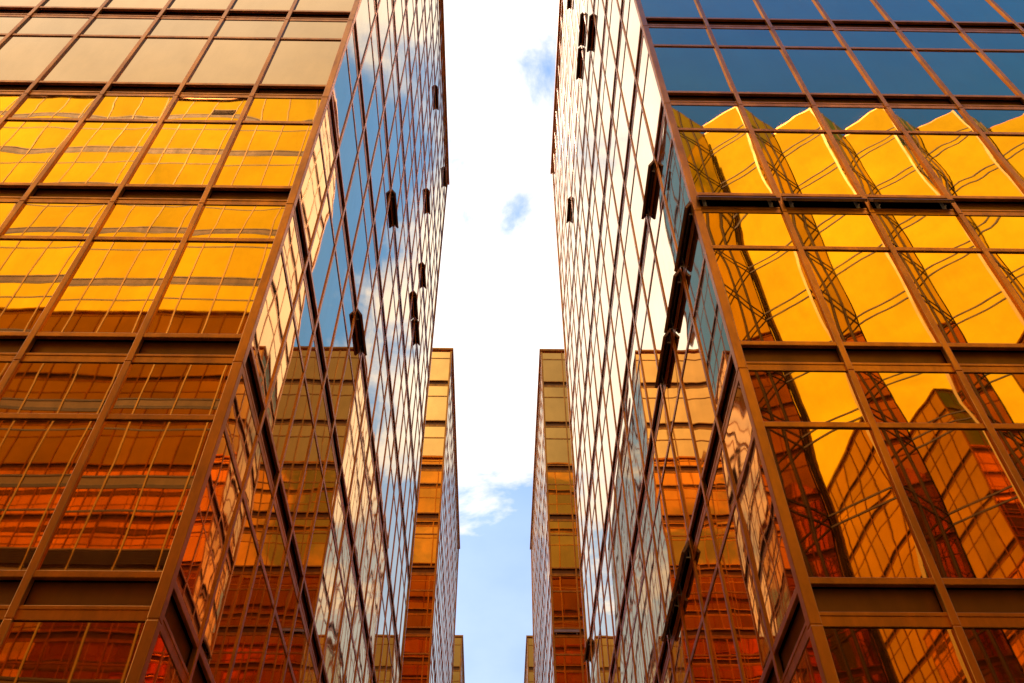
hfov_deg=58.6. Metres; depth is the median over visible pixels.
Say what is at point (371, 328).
window
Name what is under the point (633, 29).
window
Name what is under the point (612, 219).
window
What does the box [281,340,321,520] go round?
window
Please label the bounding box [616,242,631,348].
window
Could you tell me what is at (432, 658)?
window
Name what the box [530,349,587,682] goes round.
glass tower
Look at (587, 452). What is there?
window
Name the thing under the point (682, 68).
window
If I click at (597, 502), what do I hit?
window
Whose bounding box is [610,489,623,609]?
window
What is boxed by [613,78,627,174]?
window
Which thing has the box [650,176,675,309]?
window
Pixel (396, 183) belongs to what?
window
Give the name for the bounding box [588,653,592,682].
window
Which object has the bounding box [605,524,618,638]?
window
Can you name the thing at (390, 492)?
window
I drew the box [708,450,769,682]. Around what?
window
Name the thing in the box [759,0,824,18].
window
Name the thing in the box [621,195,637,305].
window
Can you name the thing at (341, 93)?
window
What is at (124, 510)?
window
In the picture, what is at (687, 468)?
window
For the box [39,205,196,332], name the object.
window
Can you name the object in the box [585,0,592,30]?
window
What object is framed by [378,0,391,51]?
window
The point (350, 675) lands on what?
window
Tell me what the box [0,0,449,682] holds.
glass tower
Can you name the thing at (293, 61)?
window
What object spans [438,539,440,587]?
window
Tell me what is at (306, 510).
window
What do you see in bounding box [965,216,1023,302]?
window
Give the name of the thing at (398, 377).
window
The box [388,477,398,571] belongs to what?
window
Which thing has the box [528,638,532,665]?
window
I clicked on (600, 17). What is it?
window
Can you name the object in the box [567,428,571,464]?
window
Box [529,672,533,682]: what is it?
window
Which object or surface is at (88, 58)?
window
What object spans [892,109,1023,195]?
window
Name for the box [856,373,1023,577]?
window
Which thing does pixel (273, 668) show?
window
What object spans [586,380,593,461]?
window
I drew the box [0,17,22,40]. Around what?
window
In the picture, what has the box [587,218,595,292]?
window
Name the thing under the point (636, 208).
window
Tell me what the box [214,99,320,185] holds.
window
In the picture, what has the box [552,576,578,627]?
window
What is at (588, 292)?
window
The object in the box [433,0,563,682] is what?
sky
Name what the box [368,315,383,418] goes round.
window
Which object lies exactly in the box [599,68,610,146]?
window
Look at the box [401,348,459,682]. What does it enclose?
glass tower
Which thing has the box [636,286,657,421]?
window
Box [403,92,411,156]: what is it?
window
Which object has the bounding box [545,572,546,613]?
window
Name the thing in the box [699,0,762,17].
window
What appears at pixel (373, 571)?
window
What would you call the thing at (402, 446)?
window
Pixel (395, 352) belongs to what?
window
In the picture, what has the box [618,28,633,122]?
window
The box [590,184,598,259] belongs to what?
window
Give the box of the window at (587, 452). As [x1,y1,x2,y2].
[583,407,590,488]
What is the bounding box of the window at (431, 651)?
[429,651,431,682]
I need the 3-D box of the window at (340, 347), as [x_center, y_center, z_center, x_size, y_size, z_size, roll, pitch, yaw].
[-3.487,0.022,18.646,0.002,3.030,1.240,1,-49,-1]
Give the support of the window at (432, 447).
in the glass tower at (428, 657)
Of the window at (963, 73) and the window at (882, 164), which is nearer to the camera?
the window at (882, 164)
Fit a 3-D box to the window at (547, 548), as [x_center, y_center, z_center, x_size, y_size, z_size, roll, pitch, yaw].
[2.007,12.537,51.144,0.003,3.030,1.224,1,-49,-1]
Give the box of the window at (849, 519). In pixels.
[749,372,930,577]
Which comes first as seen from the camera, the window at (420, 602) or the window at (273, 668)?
the window at (273, 668)
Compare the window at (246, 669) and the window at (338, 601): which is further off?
the window at (338, 601)
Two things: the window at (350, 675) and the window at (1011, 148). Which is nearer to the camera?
the window at (1011, 148)
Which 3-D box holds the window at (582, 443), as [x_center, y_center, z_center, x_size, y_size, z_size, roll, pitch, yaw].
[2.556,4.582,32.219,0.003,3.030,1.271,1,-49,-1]
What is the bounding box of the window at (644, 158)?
[632,91,652,195]
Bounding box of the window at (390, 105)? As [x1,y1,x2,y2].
[386,61,397,138]
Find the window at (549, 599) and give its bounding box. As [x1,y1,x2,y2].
[549,599,550,650]
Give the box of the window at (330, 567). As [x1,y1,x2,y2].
[315,489,343,653]
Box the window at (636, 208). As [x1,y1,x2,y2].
[626,146,644,258]
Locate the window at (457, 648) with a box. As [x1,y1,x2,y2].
[453,637,460,665]
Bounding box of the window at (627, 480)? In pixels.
[619,418,635,542]
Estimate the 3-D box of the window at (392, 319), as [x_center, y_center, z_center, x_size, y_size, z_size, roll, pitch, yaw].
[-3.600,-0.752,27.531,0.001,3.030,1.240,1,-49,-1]
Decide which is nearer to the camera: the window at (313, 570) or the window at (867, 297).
the window at (867, 297)
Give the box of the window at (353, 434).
[343,371,363,497]
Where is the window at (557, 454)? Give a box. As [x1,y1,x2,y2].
[546,428,567,464]
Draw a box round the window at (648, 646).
[634,538,655,682]
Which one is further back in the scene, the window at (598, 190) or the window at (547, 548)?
the window at (547, 548)
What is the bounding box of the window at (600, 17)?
[594,0,603,48]
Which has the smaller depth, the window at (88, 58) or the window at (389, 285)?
the window at (88, 58)
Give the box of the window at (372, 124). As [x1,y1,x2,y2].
[366,72,382,166]
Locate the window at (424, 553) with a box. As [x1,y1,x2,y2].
[412,521,437,565]
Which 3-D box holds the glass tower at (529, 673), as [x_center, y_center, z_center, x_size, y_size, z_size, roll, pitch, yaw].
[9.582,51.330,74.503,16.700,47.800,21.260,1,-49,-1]
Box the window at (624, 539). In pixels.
[614,457,629,577]
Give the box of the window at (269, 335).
[252,217,301,402]
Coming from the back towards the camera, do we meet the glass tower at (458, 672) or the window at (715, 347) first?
the glass tower at (458, 672)
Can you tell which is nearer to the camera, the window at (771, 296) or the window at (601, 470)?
the window at (771, 296)
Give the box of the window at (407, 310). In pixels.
[403,273,411,347]
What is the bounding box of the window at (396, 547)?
[391,501,401,595]
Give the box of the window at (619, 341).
[611,284,625,391]
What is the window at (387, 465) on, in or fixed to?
in the glass tower at (220, 238)
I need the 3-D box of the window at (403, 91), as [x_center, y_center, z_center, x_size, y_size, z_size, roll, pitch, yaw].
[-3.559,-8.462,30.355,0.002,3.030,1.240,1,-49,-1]
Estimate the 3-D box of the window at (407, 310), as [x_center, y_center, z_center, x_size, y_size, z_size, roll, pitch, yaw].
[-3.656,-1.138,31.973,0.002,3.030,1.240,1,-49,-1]
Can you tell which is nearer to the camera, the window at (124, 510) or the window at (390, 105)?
the window at (124, 510)
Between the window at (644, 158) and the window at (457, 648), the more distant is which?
the window at (457, 648)
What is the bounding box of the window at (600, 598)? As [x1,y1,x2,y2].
[598,581,608,682]
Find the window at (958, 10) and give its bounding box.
[935,0,1009,21]
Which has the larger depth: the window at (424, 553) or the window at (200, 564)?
the window at (424, 553)
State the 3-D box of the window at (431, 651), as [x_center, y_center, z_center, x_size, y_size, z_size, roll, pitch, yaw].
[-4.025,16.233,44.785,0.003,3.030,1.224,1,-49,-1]
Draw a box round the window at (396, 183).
[392,142,402,204]
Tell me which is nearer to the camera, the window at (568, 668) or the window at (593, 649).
the window at (593, 649)
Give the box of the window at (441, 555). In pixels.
[439,555,441,598]
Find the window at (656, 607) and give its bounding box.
[640,497,664,660]
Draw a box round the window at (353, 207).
[346,140,366,251]
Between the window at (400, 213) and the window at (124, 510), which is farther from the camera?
the window at (400, 213)
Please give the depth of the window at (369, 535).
22.87 m
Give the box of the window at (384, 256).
[379,204,392,289]
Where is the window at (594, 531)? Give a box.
[590,485,598,580]
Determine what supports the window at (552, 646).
in the glass tower at (558, 636)
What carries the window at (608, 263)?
in the glass tower at (790, 246)
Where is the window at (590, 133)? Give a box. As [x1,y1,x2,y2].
[586,98,593,166]
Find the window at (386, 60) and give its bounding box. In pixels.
[382,18,394,99]
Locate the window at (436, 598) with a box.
[434,598,436,648]
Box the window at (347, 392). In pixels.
[335,324,358,458]
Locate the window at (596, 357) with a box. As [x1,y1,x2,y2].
[591,320,600,399]
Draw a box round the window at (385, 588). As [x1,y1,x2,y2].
[374,570,387,682]
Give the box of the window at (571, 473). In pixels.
[570,472,575,512]
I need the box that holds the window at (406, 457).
[401,422,409,504]
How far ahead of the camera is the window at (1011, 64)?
18.90 m
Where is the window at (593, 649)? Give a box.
[591,632,597,682]
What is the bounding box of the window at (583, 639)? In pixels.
[582,638,587,682]
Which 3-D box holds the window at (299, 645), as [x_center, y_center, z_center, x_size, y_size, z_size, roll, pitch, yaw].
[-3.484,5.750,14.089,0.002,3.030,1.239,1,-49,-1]
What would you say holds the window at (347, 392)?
in the glass tower at (220, 238)
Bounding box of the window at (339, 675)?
[333,567,355,682]
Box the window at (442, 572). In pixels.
[439,572,442,610]
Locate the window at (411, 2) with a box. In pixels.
[407,0,415,38]
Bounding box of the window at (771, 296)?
[703,213,833,341]
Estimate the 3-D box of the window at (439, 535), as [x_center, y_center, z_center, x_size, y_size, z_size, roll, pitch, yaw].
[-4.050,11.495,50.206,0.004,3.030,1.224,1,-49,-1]
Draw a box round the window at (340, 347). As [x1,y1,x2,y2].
[328,276,353,414]
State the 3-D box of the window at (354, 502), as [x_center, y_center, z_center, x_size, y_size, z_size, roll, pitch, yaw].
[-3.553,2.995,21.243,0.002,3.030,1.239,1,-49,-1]
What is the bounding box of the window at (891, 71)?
[839,31,946,94]
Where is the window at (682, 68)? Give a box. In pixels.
[649,28,731,91]
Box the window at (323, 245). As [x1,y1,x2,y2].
[309,168,340,309]
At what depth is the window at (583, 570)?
31.28 m
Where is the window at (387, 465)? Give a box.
[381,420,393,515]
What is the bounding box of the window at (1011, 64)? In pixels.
[966,33,1023,93]
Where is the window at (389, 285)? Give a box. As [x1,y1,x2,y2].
[383,240,395,327]
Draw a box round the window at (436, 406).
[426,386,447,419]
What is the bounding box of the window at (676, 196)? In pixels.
[658,116,688,249]
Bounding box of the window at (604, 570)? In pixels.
[602,552,613,666]
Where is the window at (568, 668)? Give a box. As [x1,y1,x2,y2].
[555,638,582,682]
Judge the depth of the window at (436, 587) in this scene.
47.54 m
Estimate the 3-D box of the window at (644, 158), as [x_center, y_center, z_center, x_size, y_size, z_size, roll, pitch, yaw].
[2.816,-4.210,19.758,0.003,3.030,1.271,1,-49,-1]
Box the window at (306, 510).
[294,396,329,570]
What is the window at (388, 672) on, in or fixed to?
in the glass tower at (220, 238)
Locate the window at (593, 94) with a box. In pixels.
[589,63,596,130]
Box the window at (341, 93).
[332,33,356,144]
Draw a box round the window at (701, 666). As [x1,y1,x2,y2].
[682,569,713,682]
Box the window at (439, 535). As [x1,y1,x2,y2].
[437,535,439,575]
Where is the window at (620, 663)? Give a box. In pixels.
[617,642,625,682]
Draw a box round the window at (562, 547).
[550,522,574,566]
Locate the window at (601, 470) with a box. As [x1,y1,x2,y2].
[596,429,606,525]
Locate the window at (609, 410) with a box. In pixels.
[603,360,615,460]
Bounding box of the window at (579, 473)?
[578,460,584,533]
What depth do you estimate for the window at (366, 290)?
22.23 m
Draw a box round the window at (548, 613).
[548,613,549,662]
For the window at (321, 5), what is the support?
in the glass tower at (220, 238)
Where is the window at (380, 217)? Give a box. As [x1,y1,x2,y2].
[375,161,389,250]
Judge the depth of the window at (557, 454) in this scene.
55.21 m
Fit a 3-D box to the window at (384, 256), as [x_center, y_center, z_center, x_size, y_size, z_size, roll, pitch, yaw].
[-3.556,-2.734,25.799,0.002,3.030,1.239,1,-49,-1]
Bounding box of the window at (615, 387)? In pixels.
[607,325,620,428]
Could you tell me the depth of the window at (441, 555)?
52.21 m
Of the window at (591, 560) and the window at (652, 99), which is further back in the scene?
the window at (591, 560)
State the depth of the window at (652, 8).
20.41 m
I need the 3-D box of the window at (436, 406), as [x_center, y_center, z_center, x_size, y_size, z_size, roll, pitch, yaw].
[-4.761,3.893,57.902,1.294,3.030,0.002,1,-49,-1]
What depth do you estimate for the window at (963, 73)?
18.38 m
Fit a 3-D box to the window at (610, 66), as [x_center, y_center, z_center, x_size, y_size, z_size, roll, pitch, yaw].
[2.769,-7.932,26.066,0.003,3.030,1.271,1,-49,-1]
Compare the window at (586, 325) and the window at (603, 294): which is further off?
the window at (586, 325)
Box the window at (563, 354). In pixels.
[562,352,565,380]
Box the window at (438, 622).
[436,622,438,671]
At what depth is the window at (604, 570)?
25.00 m
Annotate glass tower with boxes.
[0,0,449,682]
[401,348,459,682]
[453,635,464,682]
[524,635,533,682]
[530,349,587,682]
[550,0,1023,682]
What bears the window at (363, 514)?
in the glass tower at (220, 238)
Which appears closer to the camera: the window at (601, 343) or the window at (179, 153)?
the window at (179, 153)
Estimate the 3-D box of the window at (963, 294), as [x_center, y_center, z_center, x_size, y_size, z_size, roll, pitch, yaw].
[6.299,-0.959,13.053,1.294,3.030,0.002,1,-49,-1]
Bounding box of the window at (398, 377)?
[393,338,403,423]
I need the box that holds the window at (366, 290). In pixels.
[358,232,375,332]
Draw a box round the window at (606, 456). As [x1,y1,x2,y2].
[600,394,610,495]
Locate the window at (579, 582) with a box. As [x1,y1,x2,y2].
[577,577,583,627]
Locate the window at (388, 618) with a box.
[379,598,390,682]
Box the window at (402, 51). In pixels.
[398,15,407,83]
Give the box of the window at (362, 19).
[356,0,374,63]
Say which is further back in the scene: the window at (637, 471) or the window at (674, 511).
the window at (637, 471)
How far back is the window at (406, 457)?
31.79 m
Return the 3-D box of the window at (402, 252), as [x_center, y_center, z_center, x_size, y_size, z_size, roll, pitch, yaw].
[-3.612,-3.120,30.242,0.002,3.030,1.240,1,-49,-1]
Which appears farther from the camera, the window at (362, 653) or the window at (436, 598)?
the window at (436, 598)
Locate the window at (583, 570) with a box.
[582,560,588,640]
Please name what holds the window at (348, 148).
in the glass tower at (220, 238)
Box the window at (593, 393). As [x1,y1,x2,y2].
[589,350,596,433]
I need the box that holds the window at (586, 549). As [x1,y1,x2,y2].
[584,535,591,624]
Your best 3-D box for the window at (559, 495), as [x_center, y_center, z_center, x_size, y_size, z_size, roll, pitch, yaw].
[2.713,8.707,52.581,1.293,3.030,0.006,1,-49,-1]
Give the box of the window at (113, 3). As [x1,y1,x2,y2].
[106,0,167,7]
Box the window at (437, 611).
[435,611,437,659]
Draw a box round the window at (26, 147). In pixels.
[0,96,95,182]
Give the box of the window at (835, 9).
[818,0,886,19]
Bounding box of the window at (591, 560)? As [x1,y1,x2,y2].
[587,512,595,602]
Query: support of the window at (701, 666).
in the glass tower at (790, 246)
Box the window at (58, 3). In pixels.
[42,0,104,6]
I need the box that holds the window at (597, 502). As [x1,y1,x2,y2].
[593,455,602,550]
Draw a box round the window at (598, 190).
[593,148,602,227]
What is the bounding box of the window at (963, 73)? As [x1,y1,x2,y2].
[903,32,1017,95]
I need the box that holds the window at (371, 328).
[364,276,379,383]
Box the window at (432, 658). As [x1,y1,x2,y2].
[431,658,432,682]
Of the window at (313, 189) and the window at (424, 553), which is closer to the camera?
the window at (313, 189)
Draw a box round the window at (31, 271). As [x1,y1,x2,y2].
[0,204,106,331]
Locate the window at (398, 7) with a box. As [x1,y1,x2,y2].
[395,0,404,44]
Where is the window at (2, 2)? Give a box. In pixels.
[0,0,40,5]
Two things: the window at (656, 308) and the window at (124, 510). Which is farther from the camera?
the window at (656, 308)
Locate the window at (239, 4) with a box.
[232,0,293,9]
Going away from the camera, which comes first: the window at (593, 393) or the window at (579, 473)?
the window at (593, 393)
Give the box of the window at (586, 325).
[582,285,588,353]
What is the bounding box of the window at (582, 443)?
[581,432,587,512]
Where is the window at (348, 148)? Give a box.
[339,85,361,200]
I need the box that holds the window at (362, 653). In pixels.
[355,633,365,682]
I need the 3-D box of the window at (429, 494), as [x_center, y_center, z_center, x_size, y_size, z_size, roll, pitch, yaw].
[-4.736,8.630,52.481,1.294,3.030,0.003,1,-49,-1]
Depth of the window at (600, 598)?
25.92 m
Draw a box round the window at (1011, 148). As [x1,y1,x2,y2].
[966,110,1023,181]
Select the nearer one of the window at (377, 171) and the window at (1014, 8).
the window at (1014, 8)
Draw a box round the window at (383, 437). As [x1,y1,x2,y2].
[377,386,390,485]
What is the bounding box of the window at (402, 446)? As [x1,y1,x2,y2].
[399,396,407,475]
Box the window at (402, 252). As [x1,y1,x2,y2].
[398,212,407,287]
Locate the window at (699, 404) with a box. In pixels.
[674,289,714,472]
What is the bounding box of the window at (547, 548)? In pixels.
[546,548,548,586]
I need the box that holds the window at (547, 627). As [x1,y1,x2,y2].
[547,627,548,674]
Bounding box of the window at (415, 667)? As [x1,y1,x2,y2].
[401,637,429,682]
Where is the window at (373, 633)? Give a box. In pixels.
[370,545,384,659]
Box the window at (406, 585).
[399,574,407,660]
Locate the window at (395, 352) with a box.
[390,309,400,392]
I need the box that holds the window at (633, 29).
[623,0,639,69]
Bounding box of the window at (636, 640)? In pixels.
[628,576,645,682]
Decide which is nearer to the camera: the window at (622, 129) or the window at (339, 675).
the window at (339, 675)
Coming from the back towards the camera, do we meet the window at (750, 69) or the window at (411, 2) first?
the window at (411, 2)
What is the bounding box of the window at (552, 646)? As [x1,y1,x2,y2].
[552,646,553,682]
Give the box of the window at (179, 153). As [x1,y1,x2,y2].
[128,98,246,184]
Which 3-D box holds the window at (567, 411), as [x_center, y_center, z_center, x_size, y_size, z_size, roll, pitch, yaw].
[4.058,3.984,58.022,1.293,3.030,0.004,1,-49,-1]
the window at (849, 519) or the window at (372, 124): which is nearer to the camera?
the window at (849, 519)
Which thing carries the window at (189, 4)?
in the glass tower at (220, 238)
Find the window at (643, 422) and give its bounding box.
[630,335,650,465]
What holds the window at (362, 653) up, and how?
in the glass tower at (220, 238)
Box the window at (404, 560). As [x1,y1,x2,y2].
[397,549,405,639]
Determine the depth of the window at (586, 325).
32.31 m
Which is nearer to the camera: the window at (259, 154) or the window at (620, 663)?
the window at (259, 154)
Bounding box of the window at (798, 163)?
[744,107,857,193]
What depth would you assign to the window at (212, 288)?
12.72 m
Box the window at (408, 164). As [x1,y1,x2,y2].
[405,127,413,192]
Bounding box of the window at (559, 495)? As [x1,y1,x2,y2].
[548,472,570,512]
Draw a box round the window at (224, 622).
[201,444,271,682]
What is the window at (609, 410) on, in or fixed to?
in the glass tower at (790, 246)
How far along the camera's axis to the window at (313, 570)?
16.67 m
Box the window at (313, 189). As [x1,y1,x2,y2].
[300,110,333,250]
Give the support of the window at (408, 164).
in the glass tower at (220, 238)
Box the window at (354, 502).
[349,411,368,534]
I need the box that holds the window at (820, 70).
[775,30,874,93]
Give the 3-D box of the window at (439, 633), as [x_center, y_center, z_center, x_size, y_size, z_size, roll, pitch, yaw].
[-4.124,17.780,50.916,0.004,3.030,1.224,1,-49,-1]
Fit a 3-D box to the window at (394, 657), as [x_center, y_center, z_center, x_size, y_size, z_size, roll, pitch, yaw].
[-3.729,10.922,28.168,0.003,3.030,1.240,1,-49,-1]
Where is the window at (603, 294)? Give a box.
[598,248,608,336]
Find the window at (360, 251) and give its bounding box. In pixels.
[352,189,371,299]
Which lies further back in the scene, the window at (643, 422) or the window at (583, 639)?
the window at (583, 639)
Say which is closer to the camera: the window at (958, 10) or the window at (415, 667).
the window at (958, 10)
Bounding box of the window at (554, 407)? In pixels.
[544,387,564,420]
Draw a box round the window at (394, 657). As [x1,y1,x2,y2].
[391,646,396,682]
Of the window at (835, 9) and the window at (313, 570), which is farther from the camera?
the window at (835, 9)
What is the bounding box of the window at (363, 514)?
[355,447,373,571]
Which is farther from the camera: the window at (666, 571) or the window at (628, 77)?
the window at (628, 77)
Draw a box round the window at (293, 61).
[261,22,346,84]
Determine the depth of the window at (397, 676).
29.89 m
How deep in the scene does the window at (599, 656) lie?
27.12 m
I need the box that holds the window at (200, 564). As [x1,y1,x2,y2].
[176,376,255,638]
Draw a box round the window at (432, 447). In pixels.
[422,427,444,463]
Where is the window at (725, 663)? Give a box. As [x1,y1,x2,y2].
[694,513,741,682]
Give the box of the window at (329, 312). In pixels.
[319,226,347,364]
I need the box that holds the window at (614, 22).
[607,0,619,60]
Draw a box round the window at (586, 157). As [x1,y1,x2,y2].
[583,132,590,200]
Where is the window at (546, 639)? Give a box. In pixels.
[546,639,547,682]
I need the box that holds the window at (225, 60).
[188,21,283,83]
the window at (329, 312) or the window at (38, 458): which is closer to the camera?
the window at (38, 458)
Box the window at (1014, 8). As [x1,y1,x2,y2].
[994,0,1023,21]
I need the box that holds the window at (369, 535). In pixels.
[360,482,377,602]
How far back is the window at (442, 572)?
52.54 m
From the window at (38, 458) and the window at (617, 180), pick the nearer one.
the window at (38, 458)
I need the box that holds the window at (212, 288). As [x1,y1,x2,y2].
[146,206,284,333]
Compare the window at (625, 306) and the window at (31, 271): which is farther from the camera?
the window at (625, 306)
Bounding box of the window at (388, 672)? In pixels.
[385,624,393,682]
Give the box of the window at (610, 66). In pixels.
[603,25,614,103]
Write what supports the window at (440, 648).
in the glass tower at (428, 657)
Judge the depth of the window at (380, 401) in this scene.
24.72 m
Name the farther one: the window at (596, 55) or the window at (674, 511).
the window at (596, 55)
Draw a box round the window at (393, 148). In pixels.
[389,103,400,179]
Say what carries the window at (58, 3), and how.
in the glass tower at (220, 238)
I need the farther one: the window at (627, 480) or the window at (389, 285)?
the window at (389, 285)
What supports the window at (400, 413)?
in the glass tower at (220, 238)
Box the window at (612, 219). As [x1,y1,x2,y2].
[605,168,617,260]
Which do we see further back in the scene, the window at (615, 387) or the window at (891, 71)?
the window at (615, 387)
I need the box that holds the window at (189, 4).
[169,0,230,8]
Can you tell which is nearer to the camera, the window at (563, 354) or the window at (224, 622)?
the window at (224, 622)
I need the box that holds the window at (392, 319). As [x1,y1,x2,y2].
[387,275,398,362]
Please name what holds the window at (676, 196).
in the glass tower at (790, 246)
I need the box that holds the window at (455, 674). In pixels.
[453,672,459,682]
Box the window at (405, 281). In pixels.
[401,245,409,315]
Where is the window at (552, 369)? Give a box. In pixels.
[543,352,562,380]
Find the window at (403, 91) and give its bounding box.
[400,55,409,121]
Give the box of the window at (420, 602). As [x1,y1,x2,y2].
[406,575,433,626]
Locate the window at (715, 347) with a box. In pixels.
[685,224,729,409]
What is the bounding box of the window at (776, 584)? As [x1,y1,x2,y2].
[724,383,795,644]
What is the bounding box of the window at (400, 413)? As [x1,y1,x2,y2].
[396,371,405,452]
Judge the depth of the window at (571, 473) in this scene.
52.57 m
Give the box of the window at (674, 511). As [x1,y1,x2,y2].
[655,404,686,573]
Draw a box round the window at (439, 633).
[436,633,439,682]
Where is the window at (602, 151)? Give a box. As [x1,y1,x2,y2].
[596,112,605,186]
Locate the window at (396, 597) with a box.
[394,529,403,617]
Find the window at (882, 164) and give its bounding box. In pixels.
[818,108,942,194]
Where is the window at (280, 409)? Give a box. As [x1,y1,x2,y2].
[267,281,311,464]
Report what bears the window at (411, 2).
in the glass tower at (220, 238)
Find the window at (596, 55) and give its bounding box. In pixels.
[591,23,600,91]
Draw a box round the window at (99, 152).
[41,97,171,183]
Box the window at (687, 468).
[664,351,699,527]
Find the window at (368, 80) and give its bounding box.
[361,23,378,115]
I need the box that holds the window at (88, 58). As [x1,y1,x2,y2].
[41,19,153,81]
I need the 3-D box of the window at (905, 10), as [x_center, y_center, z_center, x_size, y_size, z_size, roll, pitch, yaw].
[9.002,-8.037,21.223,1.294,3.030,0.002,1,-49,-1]
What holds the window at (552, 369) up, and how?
in the glass tower at (558, 636)
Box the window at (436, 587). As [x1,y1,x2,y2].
[433,587,436,635]
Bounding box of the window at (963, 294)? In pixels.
[877,215,1023,343]
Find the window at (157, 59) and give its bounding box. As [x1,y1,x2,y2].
[115,20,218,82]
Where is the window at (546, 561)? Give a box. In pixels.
[546,561,547,600]
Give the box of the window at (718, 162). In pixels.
[672,106,772,192]
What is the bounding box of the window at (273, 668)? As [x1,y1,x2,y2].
[260,561,296,682]
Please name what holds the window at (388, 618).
in the glass tower at (220, 238)
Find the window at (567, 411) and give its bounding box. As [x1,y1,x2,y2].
[565,387,568,420]
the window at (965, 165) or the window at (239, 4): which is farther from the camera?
the window at (239, 4)
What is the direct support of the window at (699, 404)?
in the glass tower at (790, 246)
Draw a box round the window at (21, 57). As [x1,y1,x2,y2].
[0,18,87,80]
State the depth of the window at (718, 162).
15.57 m
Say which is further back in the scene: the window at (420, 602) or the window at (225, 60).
the window at (420, 602)
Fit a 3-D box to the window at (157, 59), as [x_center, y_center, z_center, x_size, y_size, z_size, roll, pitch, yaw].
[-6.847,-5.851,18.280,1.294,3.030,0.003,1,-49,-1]
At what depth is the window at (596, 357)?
28.58 m
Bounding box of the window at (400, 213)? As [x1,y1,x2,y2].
[396,176,405,250]
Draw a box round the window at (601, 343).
[595,283,604,371]
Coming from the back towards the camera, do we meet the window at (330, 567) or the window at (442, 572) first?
the window at (442, 572)
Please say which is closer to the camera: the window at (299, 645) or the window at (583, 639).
the window at (299, 645)
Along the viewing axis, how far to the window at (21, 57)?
18.27 m
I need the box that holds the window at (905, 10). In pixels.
[877,0,947,20]
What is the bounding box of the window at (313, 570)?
[305,446,336,613]
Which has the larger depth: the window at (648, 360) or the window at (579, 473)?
the window at (579, 473)
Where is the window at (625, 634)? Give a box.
[622,610,634,682]
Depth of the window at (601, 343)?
27.76 m
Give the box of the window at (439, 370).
[430,351,449,379]
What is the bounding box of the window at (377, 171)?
[371,120,385,209]
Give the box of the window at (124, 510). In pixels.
[38,364,231,570]
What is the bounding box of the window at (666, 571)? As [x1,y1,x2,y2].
[647,452,674,616]
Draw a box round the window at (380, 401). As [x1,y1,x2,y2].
[373,350,386,454]
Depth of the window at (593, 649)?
28.27 m
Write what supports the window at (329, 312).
in the glass tower at (220, 238)
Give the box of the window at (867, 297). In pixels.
[789,214,937,342]
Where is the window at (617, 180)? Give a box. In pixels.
[609,126,622,219]
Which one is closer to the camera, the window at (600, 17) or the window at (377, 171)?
the window at (377, 171)
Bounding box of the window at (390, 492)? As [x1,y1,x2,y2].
[384,450,395,543]
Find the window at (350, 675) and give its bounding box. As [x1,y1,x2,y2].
[345,603,360,682]
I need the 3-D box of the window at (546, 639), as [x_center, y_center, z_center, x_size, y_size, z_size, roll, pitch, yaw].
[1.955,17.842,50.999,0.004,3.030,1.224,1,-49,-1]
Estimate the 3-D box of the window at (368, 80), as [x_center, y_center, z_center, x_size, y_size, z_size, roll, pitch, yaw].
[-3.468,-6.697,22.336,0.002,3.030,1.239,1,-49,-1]
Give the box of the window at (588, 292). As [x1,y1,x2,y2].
[585,252,591,323]
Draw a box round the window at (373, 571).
[365,513,380,630]
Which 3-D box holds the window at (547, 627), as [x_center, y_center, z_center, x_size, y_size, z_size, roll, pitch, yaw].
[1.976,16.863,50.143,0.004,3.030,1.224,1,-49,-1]
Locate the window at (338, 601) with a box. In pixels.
[324,531,349,682]
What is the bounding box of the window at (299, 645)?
[284,608,307,682]
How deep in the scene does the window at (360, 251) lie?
21.24 m
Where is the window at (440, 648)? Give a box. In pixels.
[438,648,440,682]
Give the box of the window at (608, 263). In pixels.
[601,208,612,300]
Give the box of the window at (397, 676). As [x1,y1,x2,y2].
[396,665,399,682]
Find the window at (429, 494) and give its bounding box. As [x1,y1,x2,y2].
[417,471,441,511]
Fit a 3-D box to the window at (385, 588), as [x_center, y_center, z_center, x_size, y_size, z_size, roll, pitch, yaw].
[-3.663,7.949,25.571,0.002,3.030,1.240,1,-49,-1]
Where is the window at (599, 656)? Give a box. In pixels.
[594,607,603,682]
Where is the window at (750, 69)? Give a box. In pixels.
[711,29,803,92]
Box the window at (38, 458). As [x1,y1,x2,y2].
[0,363,122,569]
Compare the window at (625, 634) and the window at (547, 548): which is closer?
the window at (625, 634)
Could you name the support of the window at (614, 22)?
in the glass tower at (790, 246)
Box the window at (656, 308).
[643,234,665,363]
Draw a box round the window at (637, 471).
[624,379,642,506]
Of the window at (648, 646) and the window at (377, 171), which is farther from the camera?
the window at (377, 171)
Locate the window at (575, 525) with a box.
[574,522,578,566]
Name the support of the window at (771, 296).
in the glass tower at (790, 246)
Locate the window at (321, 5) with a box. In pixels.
[295,0,354,10]
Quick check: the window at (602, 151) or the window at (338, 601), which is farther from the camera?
the window at (602, 151)
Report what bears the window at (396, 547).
in the glass tower at (220, 238)
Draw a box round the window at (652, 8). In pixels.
[641,0,700,16]
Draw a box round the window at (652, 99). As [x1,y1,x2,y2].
[638,37,660,148]
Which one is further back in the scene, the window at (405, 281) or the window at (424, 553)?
the window at (424, 553)
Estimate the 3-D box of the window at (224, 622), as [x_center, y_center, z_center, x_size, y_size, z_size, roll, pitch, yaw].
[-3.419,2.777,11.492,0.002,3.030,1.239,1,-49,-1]
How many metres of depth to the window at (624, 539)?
22.25 m
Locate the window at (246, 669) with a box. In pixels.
[230,505,284,682]

